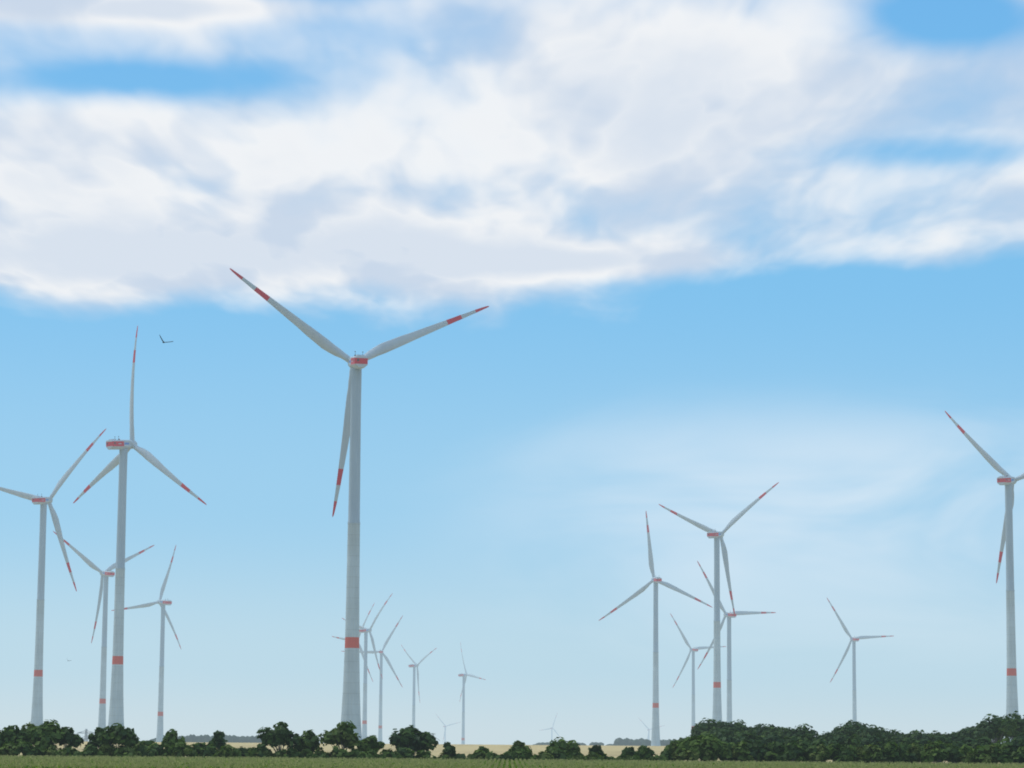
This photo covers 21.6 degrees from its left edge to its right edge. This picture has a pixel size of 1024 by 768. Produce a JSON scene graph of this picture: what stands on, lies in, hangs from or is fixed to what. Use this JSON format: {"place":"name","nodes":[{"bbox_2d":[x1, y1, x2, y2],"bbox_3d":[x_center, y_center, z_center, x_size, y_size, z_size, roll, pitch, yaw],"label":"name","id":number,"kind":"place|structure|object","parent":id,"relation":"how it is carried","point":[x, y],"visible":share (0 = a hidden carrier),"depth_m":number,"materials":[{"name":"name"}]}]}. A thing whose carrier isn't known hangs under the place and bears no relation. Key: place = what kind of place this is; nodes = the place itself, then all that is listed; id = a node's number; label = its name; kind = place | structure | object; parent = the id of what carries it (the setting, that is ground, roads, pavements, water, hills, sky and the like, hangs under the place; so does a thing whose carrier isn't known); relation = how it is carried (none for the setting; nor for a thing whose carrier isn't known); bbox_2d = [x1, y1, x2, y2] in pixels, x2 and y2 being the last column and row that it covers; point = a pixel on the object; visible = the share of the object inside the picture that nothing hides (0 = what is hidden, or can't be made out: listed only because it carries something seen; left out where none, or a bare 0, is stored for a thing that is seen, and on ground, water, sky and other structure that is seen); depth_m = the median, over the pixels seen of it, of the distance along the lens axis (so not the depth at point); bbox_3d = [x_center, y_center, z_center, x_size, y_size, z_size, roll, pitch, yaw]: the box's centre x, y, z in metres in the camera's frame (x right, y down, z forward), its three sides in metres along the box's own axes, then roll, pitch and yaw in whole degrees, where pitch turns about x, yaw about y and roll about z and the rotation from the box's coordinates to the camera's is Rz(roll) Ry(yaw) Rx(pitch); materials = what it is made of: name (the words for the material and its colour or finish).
{"place":"outdoors","nodes":[
{"label":"outdoors","id":0,"kind":"place"},
{"bbox_2d":[18,741,998,763],"bbox_3d":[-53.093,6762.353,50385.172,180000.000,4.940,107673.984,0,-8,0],"label":"ground","id":1,"kind":"structure","parent":0,"point":[609,751],"depth_m":755.44,"materials":[{"name":"beige plant"}]},
{"bbox_2d":[0,725,29,747],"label":"hedge tree","id":2,"kind":"object","parent":1,"relation":"on","point":[16,736],"visible":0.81,"depth_m":494.61,"materials":[{"name":"green plant"}]},
{"bbox_2d":[21,722,35,746],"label":"hedge tree","id":3,"kind":"object","parent":1,"relation":"on","point":[24,728],"visible":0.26,"depth_m":500.32,"materials":[{"name":"green plant"}]},
{"bbox_2d":[14,741,43,756],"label":"hedge bush","id":4,"kind":"object","parent":1,"relation":"on","point":[25,748],"visible":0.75,"depth_m":487.41,"materials":[{"name":"green plant"}]},
{"bbox_2d":[29,719,65,747],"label":"hedge tree","id":5,"kind":"object","parent":1,"relation":"on","point":[47,733],"visible":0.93,"depth_m":492.93,"materials":[{"name":"green plant"}]},
{"bbox_2d":[0,429,105,725],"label":"wind turbine","id":6,"kind":"object","parent":1,"relation":"on","point":[37,705],"visible":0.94,"depth_m":1586.95,"materials":[{"name":"white paint"}]},
{"bbox_2d":[45,744,67,757],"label":"hedge bush","id":7,"kind":"object","parent":1,"relation":"on","point":[53,751],"visible":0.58,"depth_m":489.97,"materials":[{"name":"green plant"}]},
{"bbox_2d":[55,727,83,747],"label":"hedge tree","id":8,"kind":"object","parent":1,"relation":"on","point":[70,737],"visible":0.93,"depth_m":495.51,"materials":[{"name":"green plant"}]},
{"bbox_2d":[82,744,103,757],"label":"hedge bush","id":9,"kind":"object","parent":1,"relation":"on","point":[93,750],"visible":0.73,"depth_m":487.27,"materials":[{"name":"green plant"}]},
{"bbox_2d":[84,727,103,748],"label":"hedge tree","id":10,"kind":"object","parent":1,"relation":"on","point":[92,738],"visible":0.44,"depth_m":497.52,"materials":[{"name":"green plant"}]},
{"bbox_2d":[53,531,153,727],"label":"wind turbine","id":11,"kind":"object","parent":1,"relation":"on","point":[107,573],"visible":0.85,"depth_m":2155.18,"materials":[{"name":"white paint"}]},
{"bbox_2d":[98,743,118,755],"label":"hedge bush","id":12,"kind":"object","parent":1,"relation":"on","point":[107,749],"visible":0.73,"depth_m":489.91,"materials":[{"name":"green plant"}]},
{"bbox_2d":[97,723,139,747],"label":"hedge tree","id":13,"kind":"object","parent":1,"relation":"on","point":[115,734],"visible":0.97,"depth_m":490.93,"materials":[{"name":"green plant"}]},
{"bbox_2d":[112,745,141,757],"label":"hedge bush","id":14,"kind":"object","parent":1,"relation":"on","point":[122,751],"visible":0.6,"depth_m":488.35,"materials":[{"name":"green plant"}]},
{"bbox_2d":[73,326,205,726],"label":"wind turbine","id":15,"kind":"object","parent":1,"relation":"on","point":[116,707],"visible":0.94,"depth_m":1266.69,"materials":[{"name":"white paint"}]},
{"bbox_2d":[111,546,180,741],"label":"wind turbine","id":16,"kind":"object","parent":1,"relation":"on","point":[162,604],"visible":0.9,"depth_m":2464.43,"materials":[{"name":"white paint"}]},
{"bbox_2d":[142,742,167,756],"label":"hedge bush","id":17,"kind":"object","parent":1,"relation":"on","point":[156,749],"visible":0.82,"depth_m":489.93,"materials":[{"name":"green plant"}]},
{"bbox_2d":[161,729,185,746],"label":"hedge tree","id":18,"kind":"object","parent":1,"relation":"on","point":[170,738],"visible":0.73,"depth_m":499.37,"materials":[{"name":"green plant"}]},
{"bbox_2d":[171,742,196,757],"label":"hedge bush","id":19,"kind":"object","parent":1,"relation":"on","point":[180,749],"visible":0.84,"depth_m":488.82,"materials":[{"name":"green plant"}]},
{"bbox_2d":[150,734,261,742],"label":"treeline","id":20,"kind":"object","parent":1,"relation":"on","point":[229,738],"visible":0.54,"depth_m":2578.48,"materials":[{"name":"plant"}]},
{"bbox_2d":[196,744,218,757],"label":"hedge bush","id":21,"kind":"object","parent":1,"relation":"on","point":[211,750],"visible":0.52,"depth_m":492.14,"materials":[{"name":"green plant"}]},
{"bbox_2d":[208,730,227,750],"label":"hedge tree","id":22,"kind":"object","parent":1,"relation":"on","point":[218,740],"visible":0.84,"depth_m":503.50,"materials":[{"name":"green plant"}]},
{"bbox_2d":[213,744,240,758],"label":"hedge bush","id":23,"kind":"object","parent":1,"relation":"on","point":[226,751],"visible":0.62,"depth_m":487.94,"materials":[{"name":"green plant"}]},
{"bbox_2d":[248,743,271,757],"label":"hedge bush","id":24,"kind":"object","parent":1,"relation":"on","point":[260,748],"visible":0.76,"depth_m":491.50,"materials":[{"name":"green plant"}]},
{"bbox_2d":[256,721,301,751],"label":"hedge tree","id":25,"kind":"object","parent":1,"relation":"on","point":[281,733],"visible":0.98,"depth_m":493.28,"materials":[{"name":"green plant"}]},
{"bbox_2d":[294,729,319,752],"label":"hedge tree","id":26,"kind":"object","parent":1,"relation":"on","point":[309,739],"visible":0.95,"depth_m":497.00,"materials":[{"name":"green plant"}]},
{"bbox_2d":[312,747,330,758],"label":"hedge bush","id":27,"kind":"object","parent":1,"relation":"on","point":[319,753],"visible":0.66,"depth_m":488.98,"materials":[{"name":"green plant"}]},
{"bbox_2d":[315,721,360,749],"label":"hedge tree","id":28,"kind":"object","parent":1,"relation":"on","point":[343,735],"visible":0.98,"depth_m":493.92,"materials":[{"name":"green plant"}]},
{"bbox_2d":[330,746,350,758],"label":"hedge bush","id":29,"kind":"object","parent":1,"relation":"on","point":[335,752],"visible":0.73,"depth_m":489.12,"materials":[{"name":"green plant"}]},
{"bbox_2d":[230,268,488,739],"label":"wind turbine","id":30,"kind":"object","parent":1,"relation":"on","point":[351,675],"visible":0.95,"depth_m":975.01,"materials":[{"name":"white paint"}]},
{"bbox_2d":[342,593,392,738],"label":"wind turbine","id":31,"kind":"object","parent":1,"relation":"on","point":[364,630],"visible":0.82,"depth_m":3002.64,"materials":[{"name":"white paint"}]},
{"bbox_2d":[356,748,383,758],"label":"hedge bush","id":32,"kind":"object","parent":1,"relation":"on","point":[369,753],"visible":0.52,"depth_m":490.23,"materials":[{"name":"green plant"}]},
{"bbox_2d":[357,735,384,751],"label":"hedge tree","id":33,"kind":"object","parent":1,"relation":"on","point":[371,742],"visible":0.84,"depth_m":505.62,"materials":[{"name":"green plant"}]},
{"bbox_2d":[342,616,402,741],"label":"wind turbine","id":34,"kind":"object","parent":1,"relation":"on","point":[382,654],"visible":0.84,"depth_m":3667.67,"materials":[{"name":"white paint"}]},
{"bbox_2d":[395,747,414,758],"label":"hedge bush","id":35,"kind":"object","parent":1,"relation":"on","point":[405,753],"visible":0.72,"depth_m":496.10,"materials":[{"name":"green plant"}]},
{"bbox_2d":[388,725,439,755],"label":"hedge tree","id":36,"kind":"object","parent":1,"relation":"on","point":[411,737],"visible":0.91,"depth_m":503.59,"materials":[{"name":"green plant"}]},
{"bbox_2d":[401,645,435,727],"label":"wind turbine","id":37,"kind":"object","parent":1,"relation":"on","point":[414,665],"visible":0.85,"depth_m":4018.37,"materials":[{"name":"white paint"}]},
{"bbox_2d":[442,742,455,756],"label":"hedge tree","id":38,"kind":"object","parent":1,"relation":"on","point":[449,749],"visible":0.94,"depth_m":494.44,"materials":[{"name":"green plant"}]},
{"bbox_2d":[458,642,484,743],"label":"wind turbine","id":39,"kind":"object","parent":1,"relation":"on","point":[464,676],"visible":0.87,"depth_m":4300.11,"materials":[{"name":"white paint"}]},
{"bbox_2d":[467,750,486,760],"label":"hedge bush","id":40,"kind":"object","parent":1,"relation":"on","point":[476,754],"visible":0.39,"depth_m":497.48,"materials":[{"name":"green plant"}]},
{"bbox_2d":[508,740,532,756],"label":"hedge tree","id":41,"kind":"object","parent":1,"relation":"on","point":[517,745],"visible":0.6,"depth_m":509.02,"materials":[{"name":"green plant"}]},
{"bbox_2d":[514,749,532,761],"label":"hedge bush","id":42,"kind":"object","parent":1,"relation":"on","point":[522,754],"visible":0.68,"depth_m":496.34,"materials":[{"name":"green plant"}]},
{"bbox_2d":[531,751,554,760],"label":"hedge bush","id":43,"kind":"object","parent":1,"relation":"on","point":[543,755],"visible":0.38,"depth_m":490.21,"materials":[{"name":"green plant"}]},
{"bbox_2d":[547,748,567,759],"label":"hedge bush","id":44,"kind":"object","parent":1,"relation":"on","point":[560,754],"visible":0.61,"depth_m":496.09,"materials":[{"name":"green plant"}]},
{"bbox_2d":[545,737,580,753],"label":"hedge tree","id":45,"kind":"object","parent":1,"relation":"on","point":[568,746],"visible":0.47,"depth_m":503.24,"materials":[{"name":"green plant"}]},
{"bbox_2d":[580,751,604,761],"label":"hedge bush","id":46,"kind":"object","parent":1,"relation":"on","point":[593,755],"visible":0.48,"depth_m":491.06,"materials":[{"name":"green plant"}]},
{"bbox_2d":[612,738,650,745],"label":"treeline","id":47,"kind":"object","parent":1,"relation":"on","point":[630,742],"visible":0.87,"depth_m":2681.35,"materials":[{"name":"plant"}]},
{"bbox_2d":[634,745,654,757],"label":"hedge tree","id":48,"kind":"object","parent":1,"relation":"on","point":[642,750],"visible":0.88,"depth_m":493.12,"materials":[{"name":"green plant"}]},
{"bbox_2d":[600,512,712,745],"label":"wind turbine","id":49,"kind":"object","parent":1,"relation":"on","point":[655,738],"visible":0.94,"depth_m":2192.26,"materials":[{"name":"white paint"}]},
{"bbox_2d":[651,750,673,761],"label":"hedge bush","id":50,"kind":"object","parent":1,"relation":"on","point":[664,755],"visible":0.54,"depth_m":489.48,"materials":[{"name":"green plant"}]},
{"bbox_2d":[664,739,680,754],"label":"hedge tree","id":51,"kind":"object","parent":1,"relation":"on","point":[672,747],"visible":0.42,"depth_m":500.98,"materials":[{"name":"green plant"}]},
{"bbox_2d":[672,747,690,761],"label":"hedge bush","id":52,"kind":"object","parent":1,"relation":"on","point":[681,755],"visible":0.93,"depth_m":490.64,"materials":[{"name":"green plant"}]},
{"bbox_2d":[670,613,725,728],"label":"wind turbine","id":53,"kind":"object","parent":1,"relation":"on","point":[695,649],"visible":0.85,"depth_m":3541.35,"materials":[{"name":"white paint"}]},
{"bbox_2d":[686,742,712,760],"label":"hedge bush","id":54,"kind":"object","parent":1,"relation":"on","point":[694,752],"visible":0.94,"depth_m":489.23,"materials":[{"name":"green plant"}]},
{"bbox_2d":[676,735,726,761],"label":"hedge tree","id":55,"kind":"object","parent":1,"relation":"on","point":[704,742],"visible":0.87,"depth_m":491.71,"materials":[{"name":"green plant"}]},
{"bbox_2d":[690,718,728,734],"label":"tree","id":56,"kind":"object","parent":1,"relation":"on","point":[702,727],"visible":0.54,"depth_m":748.51,"materials":[{"name":"green plant"}]},
{"bbox_2d":[659,482,778,722],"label":"wind turbine","id":57,"kind":"object","parent":1,"relation":"on","point":[717,536],"visible":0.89,"depth_m":1827.44,"materials":[{"name":"white paint"}]},
{"bbox_2d":[720,742,736,761],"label":"hedge bush","id":58,"kind":"object","parent":1,"relation":"on","point":[727,753],"visible":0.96,"depth_m":491.10,"materials":[{"name":"green plant"}]},
{"bbox_2d":[713,731,743,744],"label":"bush","id":59,"kind":"object","parent":1,"relation":"on","point":[726,738],"visible":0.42,"depth_m":574.73,"materials":[{"name":"green plant"}]},
{"bbox_2d":[710,728,747,736],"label":"tree","id":60,"kind":"object","parent":1,"relation":"on","point":[733,733],"visible":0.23,"depth_m":715.27,"materials":[{"name":"green plant"}]},
{"bbox_2d":[697,561,775,724],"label":"wind turbine","id":61,"kind":"object","parent":1,"relation":"on","point":[729,615],"visible":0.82,"depth_m":2434.73,"materials":[{"name":"white paint"}]},
{"bbox_2d":[718,719,754,733],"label":"tree","id":62,"kind":"object","parent":1,"relation":"on","point":[739,726],"visible":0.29,"depth_m":748.73,"materials":[{"name":"green plant"}]},
{"bbox_2d":[732,741,753,761],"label":"hedge bush","id":63,"kind":"object","parent":1,"relation":"on","point":[740,751],"visible":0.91,"depth_m":490.19,"materials":[{"name":"green plant"}]},
{"bbox_2d":[737,731,763,740],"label":"bush","id":64,"kind":"object","parent":1,"relation":"on","point":[750,735],"visible":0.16,"depth_m":592.17,"materials":[{"name":"green plant"}]},
{"bbox_2d":[741,739,770,761],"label":"hedge tree","id":65,"kind":"object","parent":1,"relation":"on","point":[754,746],"visible":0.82,"depth_m":494.19,"materials":[{"name":"green plant"}]},
{"bbox_2d":[746,724,774,736],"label":"tree","id":66,"kind":"object","parent":1,"relation":"on","point":[758,730],"visible":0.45,"depth_m":738.82,"materials":[{"name":"green plant"}]},
{"bbox_2d":[758,742,784,761],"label":"hedge bush","id":67,"kind":"object","parent":1,"relation":"on","point":[770,755],"visible":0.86,"depth_m":493.09,"materials":[{"name":"green plant"}]},
{"bbox_2d":[766,736,810,760],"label":"hedge tree","id":68,"kind":"object","parent":1,"relation":"on","point":[803,744],"visible":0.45,"depth_m":494.31,"materials":[{"name":"green plant"}]},
{"bbox_2d":[776,742,807,762],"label":"hedge bush","id":69,"kind":"object","parent":1,"relation":"on","point":[794,750],"visible":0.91,"depth_m":489.40,"materials":[{"name":"green plant"}]},
{"bbox_2d":[773,723,817,740],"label":"tree","id":70,"kind":"object","parent":1,"relation":"on","point":[798,731],"visible":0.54,"depth_m":702.72,"materials":[{"name":"green plant"}]},
{"bbox_2d":[797,733,827,744],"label":"bush","id":71,"kind":"object","parent":1,"relation":"on","point":[807,737],"visible":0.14,"depth_m":599.77,"materials":[{"name":"green plant"}]},
{"bbox_2d":[803,740,832,761],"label":"hedge tree","id":72,"kind":"object","parent":1,"relation":"on","point":[812,748],"visible":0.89,"depth_m":491.24,"materials":[{"name":"green plant"}]},
{"bbox_2d":[809,744,832,761],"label":"hedge bush","id":73,"kind":"object","parent":1,"relation":"on","point":[823,753],"visible":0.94,"depth_m":488.91,"materials":[{"name":"green plant"}]},
{"bbox_2d":[813,731,836,741],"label":"tree","id":74,"kind":"object","parent":1,"relation":"on","point":[828,736],"visible":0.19,"depth_m":696.82,"materials":[{"name":"green plant"}]},
{"bbox_2d":[827,743,841,761],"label":"hedge bush","id":75,"kind":"object","parent":1,"relation":"on","point":[836,748],"visible":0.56,"depth_m":493.13,"materials":[{"name":"green plant"}]},
{"bbox_2d":[828,733,859,747],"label":"bush","id":76,"kind":"object","parent":1,"relation":"on","point":[842,741],"visible":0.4,"depth_m":572.20,"materials":[{"name":"green plant"}]},
{"bbox_2d":[833,744,858,762],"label":"hedge bush","id":77,"kind":"object","parent":1,"relation":"on","point":[848,751],"visible":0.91,"depth_m":486.13,"materials":[{"name":"green plant"}]},
{"bbox_2d":[831,720,869,738],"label":"tree","id":78,"kind":"object","parent":1,"relation":"on","point":[849,728],"visible":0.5,"depth_m":700.33,"materials":[{"name":"green plant"}]},
{"bbox_2d":[827,598,890,726],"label":"wind turbine","id":79,"kind":"object","parent":1,"relation":"on","point":[854,640],"visible":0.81,"depth_m":3105.78,"materials":[{"name":"white paint"}]},
{"bbox_2d":[858,744,884,762],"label":"hedge bush","id":80,"kind":"object","parent":1,"relation":"on","point":[872,753],"visible":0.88,"depth_m":489.91,"materials":[{"name":"green plant"}]},
{"bbox_2d":[852,724,894,739],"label":"tree","id":81,"kind":"object","parent":1,"relation":"on","point":[880,732],"visible":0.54,"depth_m":684.80,"materials":[{"name":"green plant"}]},
{"bbox_2d":[859,734,887,746],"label":"bush","id":82,"kind":"object","parent":1,"relation":"on","point":[870,739],"visible":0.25,"depth_m":589.18,"materials":[{"name":"green plant"}]},
{"bbox_2d":[881,741,900,762],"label":"hedge bush","id":83,"kind":"object","parent":1,"relation":"on","point":[890,752],"visible":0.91,"depth_m":485.55,"materials":[{"name":"green plant"}]},
{"bbox_2d":[896,743,916,762],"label":"hedge bush","id":84,"kind":"object","parent":1,"relation":"on","point":[908,757],"visible":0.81,"depth_m":489.37,"materials":[{"name":"green plant"}]},
{"bbox_2d":[906,742,921,762],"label":"hedge bush","id":85,"kind":"object","parent":1,"relation":"on","point":[913,747],"visible":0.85,"depth_m":491.82,"materials":[{"name":"green plant"}]},
{"bbox_2d":[902,729,938,742],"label":"tree","id":86,"kind":"object","parent":1,"relation":"on","point":[916,734],"visible":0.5,"depth_m":704.72,"materials":[{"name":"green plant"}]},
{"bbox_2d":[920,742,948,763],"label":"hedge bush","id":87,"kind":"object","parent":1,"relation":"on","point":[933,752],"visible":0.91,"depth_m":484.19,"materials":[{"name":"green plant"}]},
{"bbox_2d":[934,732,971,743],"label":"tree","id":88,"kind":"object","parent":1,"relation":"on","point":[953,737],"visible":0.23,"depth_m":702.12,"materials":[{"name":"green plant"}]},
{"bbox_2d":[945,745,964,763],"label":"hedge bush","id":89,"kind":"object","parent":1,"relation":"on","point":[955,754],"visible":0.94,"depth_m":486.12,"materials":[{"name":"green plant"}]},
{"bbox_2d":[959,745,992,764],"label":"hedge bush","id":90,"kind":"object","parent":1,"relation":"on","point":[972,757],"visible":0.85,"depth_m":484.28,"materials":[{"name":"green plant"}]},
{"bbox_2d":[945,411,1023,741],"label":"wind turbine","id":91,"kind":"object","parent":1,"relation":"on","point":[1007,480],"visible":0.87,"depth_m":1430.56,"materials":[{"name":"white paint"}]},
{"bbox_2d":[961,721,1009,742],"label":"tree","id":92,"kind":"object","parent":1,"relation":"on","point":[969,731],"visible":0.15,"depth_m":730.54,"materials":[{"name":"green plant"}]},
{"bbox_2d":[973,713,1016,742],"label":"tree","id":93,"kind":"object","parent":1,"relation":"on","point":[995,726],"visible":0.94,"depth_m":675.79,"materials":[{"name":"green plant"}]},
{"bbox_2d":[980,744,1011,763],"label":"hedge bush","id":94,"kind":"object","parent":1,"relation":"on","point":[994,752],"visible":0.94,"depth_m":483.51,"materials":[{"name":"green plant"}]},
{"bbox_2d":[999,742,1015,764],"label":"hedge bush","id":95,"kind":"object","parent":1,"relation":"on","point":[1007,751],"visible":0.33,"depth_m":489.97,"materials":[{"name":"green plant"}]},
{"bbox_2d":[999,738,1023,751],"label":"hedge tree","id":96,"kind":"object","parent":1,"relation":"on","point":[1016,743],"visible":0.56,"depth_m":492.25,"materials":[{"name":"green plant"}]},
{"bbox_2d":[1001,711,1023,739],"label":"tree","id":97,"kind":"object","parent":1,"relation":"on","point":[1018,720],"visible":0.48,"depth_m":686.70,"materials":[{"name":"green plant"}]},
{"bbox_2d":[1009,746,1023,763],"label":"hedge bush","id":98,"kind":"object","parent":1,"relation":"on","point":[1017,755],"visible":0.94,"depth_m":485.95,"materials":[{"name":"green plant"}]},
{"bbox_2d":[0,754,1023,767],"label":"corn field","id":99,"kind":"structure","parent":0,"point":[56,761],"depth_m":379.56,"materials":[{"name":"green plant"}]},
{"bbox_2d":[0,0,1023,744],"label":"sky","id":100,"kind":"structure","parent":0,"point":[720,253],"materials":[{"name":"blue"}]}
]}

